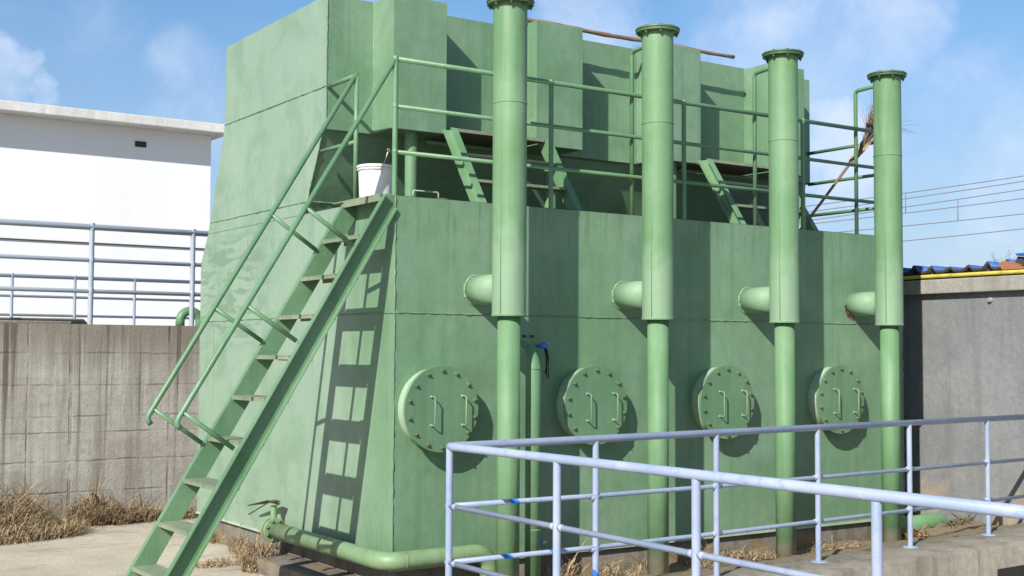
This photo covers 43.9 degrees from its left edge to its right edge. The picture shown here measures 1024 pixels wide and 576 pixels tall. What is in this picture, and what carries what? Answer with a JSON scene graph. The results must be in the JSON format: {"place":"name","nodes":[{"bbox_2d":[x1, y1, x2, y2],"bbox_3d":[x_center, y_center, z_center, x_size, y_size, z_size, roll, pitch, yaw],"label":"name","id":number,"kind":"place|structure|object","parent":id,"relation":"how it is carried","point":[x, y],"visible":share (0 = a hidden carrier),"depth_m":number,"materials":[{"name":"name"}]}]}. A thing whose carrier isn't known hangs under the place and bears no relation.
{"place":"outdoors","nodes":[
{"label":"outdoors","id":0,"kind":"place"},
{"bbox_2d":[0,100,224,325],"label":"white building","id":1,"kind":"structure","parent":0,"point":[70,165],"depth_m":30.96,"materials":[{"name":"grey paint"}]},
{"bbox_2d":[151,498,253,552],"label":"dry grass","id":2,"kind":"structure","parent":0,"point":[188,514],"depth_m":12.95,"materials":[{"name":"plant"}]},
{"bbox_2d":[196,520,287,573],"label":"dry grass","id":3,"kind":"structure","parent":0,"point":[248,558],"depth_m":12.00,"materials":[{"name":"plant"}]},
{"bbox_2d":[0,514,868,575],"bbox_3d":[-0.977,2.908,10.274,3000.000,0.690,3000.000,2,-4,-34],"label":"ground","id":4,"kind":"structure","parent":0,"point":[108,550],"depth_m":12.72,"materials":[{"name":"concrete"}]},
{"bbox_2d":[0,473,102,545],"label":"dry grass","id":5,"kind":"structure","parent":4,"relation":"on","point":[22,521],"depth_m":13.98,"materials":[{"name":"plant"}]},
{"bbox_2d":[0,317,199,520],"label":"concrete wall","id":6,"kind":"structure","parent":4,"relation":"on","point":[78,397],"depth_m":15.32,"materials":[{"name":"grey concrete"}]},
{"bbox_2d":[0,219,208,325],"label":"wall railing","id":7,"kind":"object","parent":6,"relation":"on","point":[91,259],"depth_m":15.52,"materials":[{"name":"grey metal"}]},
{"bbox_2d":[40,466,164,526],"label":"dry grass","id":8,"kind":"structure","parent":4,"relation":"on","point":[105,512],"depth_m":14.95,"materials":[{"name":"plant"}]},
{"bbox_2d":[125,58,396,575],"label":"steel stair","id":9,"kind":"object","parent":4,"relation":"on","point":[199,532],"visible":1,"depth_m":10.11,"materials":[{"name":"metal"}]},
{"bbox_2d":[211,521,870,575],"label":"concrete plinth","id":10,"kind":"structure","parent":4,"relation":"on","point":[298,561],"depth_m":11.72,"materials":[{"name":"grey concrete"}]},
{"bbox_2d":[196,0,905,571],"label":"filter tank","id":11,"kind":"object","parent":10,"relation":"on","point":[394,394],"visible":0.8,"depth_m":12.06,"materials":[{"name":"metal"}]},
{"bbox_2d":[357,148,391,197],"bbox_3d":[-1.162,-0.966,10.854,0.334,0.426,0.334,2,-4,-34],"label":"bucket","id":12,"kind":"object","parent":11,"relation":"on","point":[375,178],"visible":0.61,"depth_m":10.72,"materials":[{"name":"white plastic"}]},
{"bbox_2d":[425,127,582,210],"bbox_3d":[-0.116,-1.067,11.951,1.135,0.767,1.141,2,-4,-34],"label":"step ladder","id":13,"kind":"object","parent":11,"relation":"on","point":[457,141],"visible":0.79,"depth_m":11.85,"materials":[{"name":"metal"}]},
{"bbox_2d":[520,335,540,575],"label":"riser pipe","id":14,"kind":"object","parent":11,"relation":"attached to","point":[529,356],"visible":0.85,"depth_m":10.60,"materials":[{"name":"metal"}]},
{"bbox_2d":[536,342,548,377],"bbox_3d":[0.271,0.633,11.153,0.077,0.317,0.129,2,-4,-34],"label":"sampling valve","id":15,"kind":"object","parent":11,"relation":"attached to","point":[542,345],"visible":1,"depth_m":11.11,"materials":[{"name":"blue plastic"}]},
{"bbox_2d":[527,18,734,58],"bbox_3d":[1.266,-2.623,13.365,2.916,0.065,0.056,2,-4,-34],"label":"bamboo pole","id":16,"kind":"object","parent":11,"relation":"on","point":[608,35],"visible":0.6,"depth_m":13.26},
{"bbox_2d":[392,45,873,233],"bbox_3d":[1.824,-1.454,12.297,1.552,1.596,6.490,-3,-4,44],"label":"deck railing","id":17,"kind":"object","parent":11,"relation":"on","point":[632,95],"visible":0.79,"depth_m":12.02,"materials":[{"name":"green metal"}]},
{"bbox_2d":[677,158,818,230],"bbox_3d":[2.503,-0.964,13.726,1.135,0.767,1.141,2,-4,-34],"label":"step ladder","id":18,"kind":"object","parent":11,"relation":"on","point":[713,171],"visible":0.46,"depth_m":13.49,"materials":[{"name":"metal"}]},
{"bbox_2d":[799,96,917,228],"bbox_3d":[3.853,-1.405,14.078,1.937,1.680,0.431,2,-4,-34],"label":"broom","id":19,"kind":"object","parent":11,"relation":"on","point":[865,143],"visible":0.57,"depth_m":14.08,"materials":[{"name":"brown wood"}]},
{"bbox_2d":[577,520,1023,575],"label":"soil","id":20,"kind":"structure","parent":4,"relation":"on","point":[679,568],"depth_m":11.94,"materials":[{"name":"brown soil"}]},
{"bbox_2d":[247,499,495,575],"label":"drain pipe","id":21,"kind":"object","parent":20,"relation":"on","point":[274,528],"visible":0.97,"depth_m":10.55,"materials":[{"name":"metal"}]},
{"bbox_2d":[463,0,534,575],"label":"vent pipe","id":22,"kind":"object","parent":20,"relation":"on","point":[501,289],"visible":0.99,"depth_m":10.39,"materials":[{"name":"metal"}]},
{"bbox_2d":[612,23,679,574],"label":"vent pipe","id":23,"kind":"object","parent":20,"relation":"on","point":[651,294],"visible":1,"depth_m":11.29,"materials":[{"name":"metal"}]},
{"bbox_2d":[540,530,906,575],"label":"dry grass","id":24,"kind":"structure","parent":20,"relation":"on","point":[740,555],"depth_m":11.61,"materials":[{"name":"plant"}]},
{"bbox_2d":[738,48,803,557],"bbox_3d":[2.550,0.163,12.386,0.404,4.922,0.696,2,-4,-34],"label":"vent pipe","id":25,"kind":"object","parent":20,"relation":"on","point":[777,299],"visible":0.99,"depth_m":12.19,"materials":[{"name":"metal"}]},
{"bbox_2d":[845,69,906,541],"bbox_3d":[3.829,0.215,13.282,0.404,4.922,0.696,2,-4,-34],"label":"vent pipe","id":26,"kind":"object","parent":20,"relation":"on","point":[883,303],"visible":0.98,"depth_m":13.09,"materials":[{"name":"metal"}]},
{"bbox_2d":[902,524,931,538],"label":"dry litter","id":27,"kind":"object","parent":20,"relation":"on","point":[922,532],"visible":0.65,"depth_m":13.20,"materials":[{"name":"brown plant"}]},
{"bbox_2d":[901,512,948,534],"bbox_3d":[4.392,2.622,13.693,1.004,0.362,0.184,2,-4,-34],"label":"ground pipe","id":28,"kind":"object","parent":20,"relation":"on","point":[932,520],"visible":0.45,"depth_m":13.64,"materials":[{"name":"metal"}]},
{"bbox_2d":[942,513,974,527],"bbox_3d":[4.836,2.493,13.693,0.647,0.144,0.448,2,-4,-34],"label":"weed","id":29,"kind":"object","parent":20,"relation":"on","point":[962,520],"visible":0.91,"depth_m":13.64,"materials":[{"name":"plant"}]},
{"bbox_2d":[701,525,1023,575],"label":"basin wall","id":30,"kind":"structure","parent":4,"relation":"on","point":[1001,553],"depth_m":11.03,"materials":[{"name":"concrete"}]},
{"bbox_2d":[444,414,1023,575],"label":"pipe railing","id":31,"kind":"object","parent":30,"relation":"on","point":[988,506],"visible":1,"depth_m":8.17,"materials":[{"name":"grey metal"}]},
{"bbox_2d":[902,253,1023,536],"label":"grey building","id":32,"kind":"structure","parent":4,"relation":"on","point":[963,341],"depth_m":13.97,"materials":[{"name":"paint"}]},
{"bbox_2d":[0,0,1023,267],"label":"sky","id":33,"kind":"structure","parent":0,"point":[962,89],"materials":[{"name":"blue"}]},
{"bbox_2d":[799,198,1023,225],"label":"overhead wire","id":34,"kind":"object","parent":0,"point":[926,210],"visible":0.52,"depth_m":61.99,"materials":[{"name":"grey metal"}]},
{"bbox_2d":[805,176,1022,212],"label":"overhead wire","id":35,"kind":"object","parent":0,"point":[922,190],"visible":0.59,"depth_m":61.99,"materials":[{"name":"grey metal"}]},
{"bbox_2d":[813,189,1023,219],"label":"overhead wire","id":36,"kind":"object","parent":35,"relation":"hanging from","point":[928,203],"visible":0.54,"depth_m":61.99,"materials":[{"name":"grey metal"}]},
{"bbox_2d":[808,181,1023,211],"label":"overhead wire","id":37,"kind":"object","parent":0,"point":[927,195],"visible":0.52,"depth_m":61.99,"materials":[{"name":"grey metal"}]},
{"bbox_2d":[841,213,1023,231],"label":"overhead wire","id":38,"kind":"object","parent":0,"point":[944,222],"visible":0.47,"depth_m":61.99,"materials":[{"name":"grey metal"}]},
{"bbox_2d":[905,228,1023,240],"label":"overhead wire","id":39,"kind":"object","parent":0,"point":[963,235],"visible":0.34,"depth_m":61.99,"materials":[{"name":"grey metal"}]},
{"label":"terrace","id":40,"kind":"structure","parent":0,"visible":0},
{"bbox_2d":[0,273,200,324],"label":"terrace railing","id":41,"kind":"object","parent":40,"relation":"on","point":[74,297],"visible":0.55,"depth_m":26.23,"materials":[{"name":"grey metal"}]},
{"bbox_2d":[175,307,199,325],"bbox_3d":[-4.487,0.460,17.686,0.404,0.402,0.122,2,-4,-34],"label":"vent elbow","id":42,"kind":"object","parent":40,"relation":"on","point":[182,314],"visible":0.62,"depth_m":17.60,"materials":[{"name":"green metal"}]}
]}

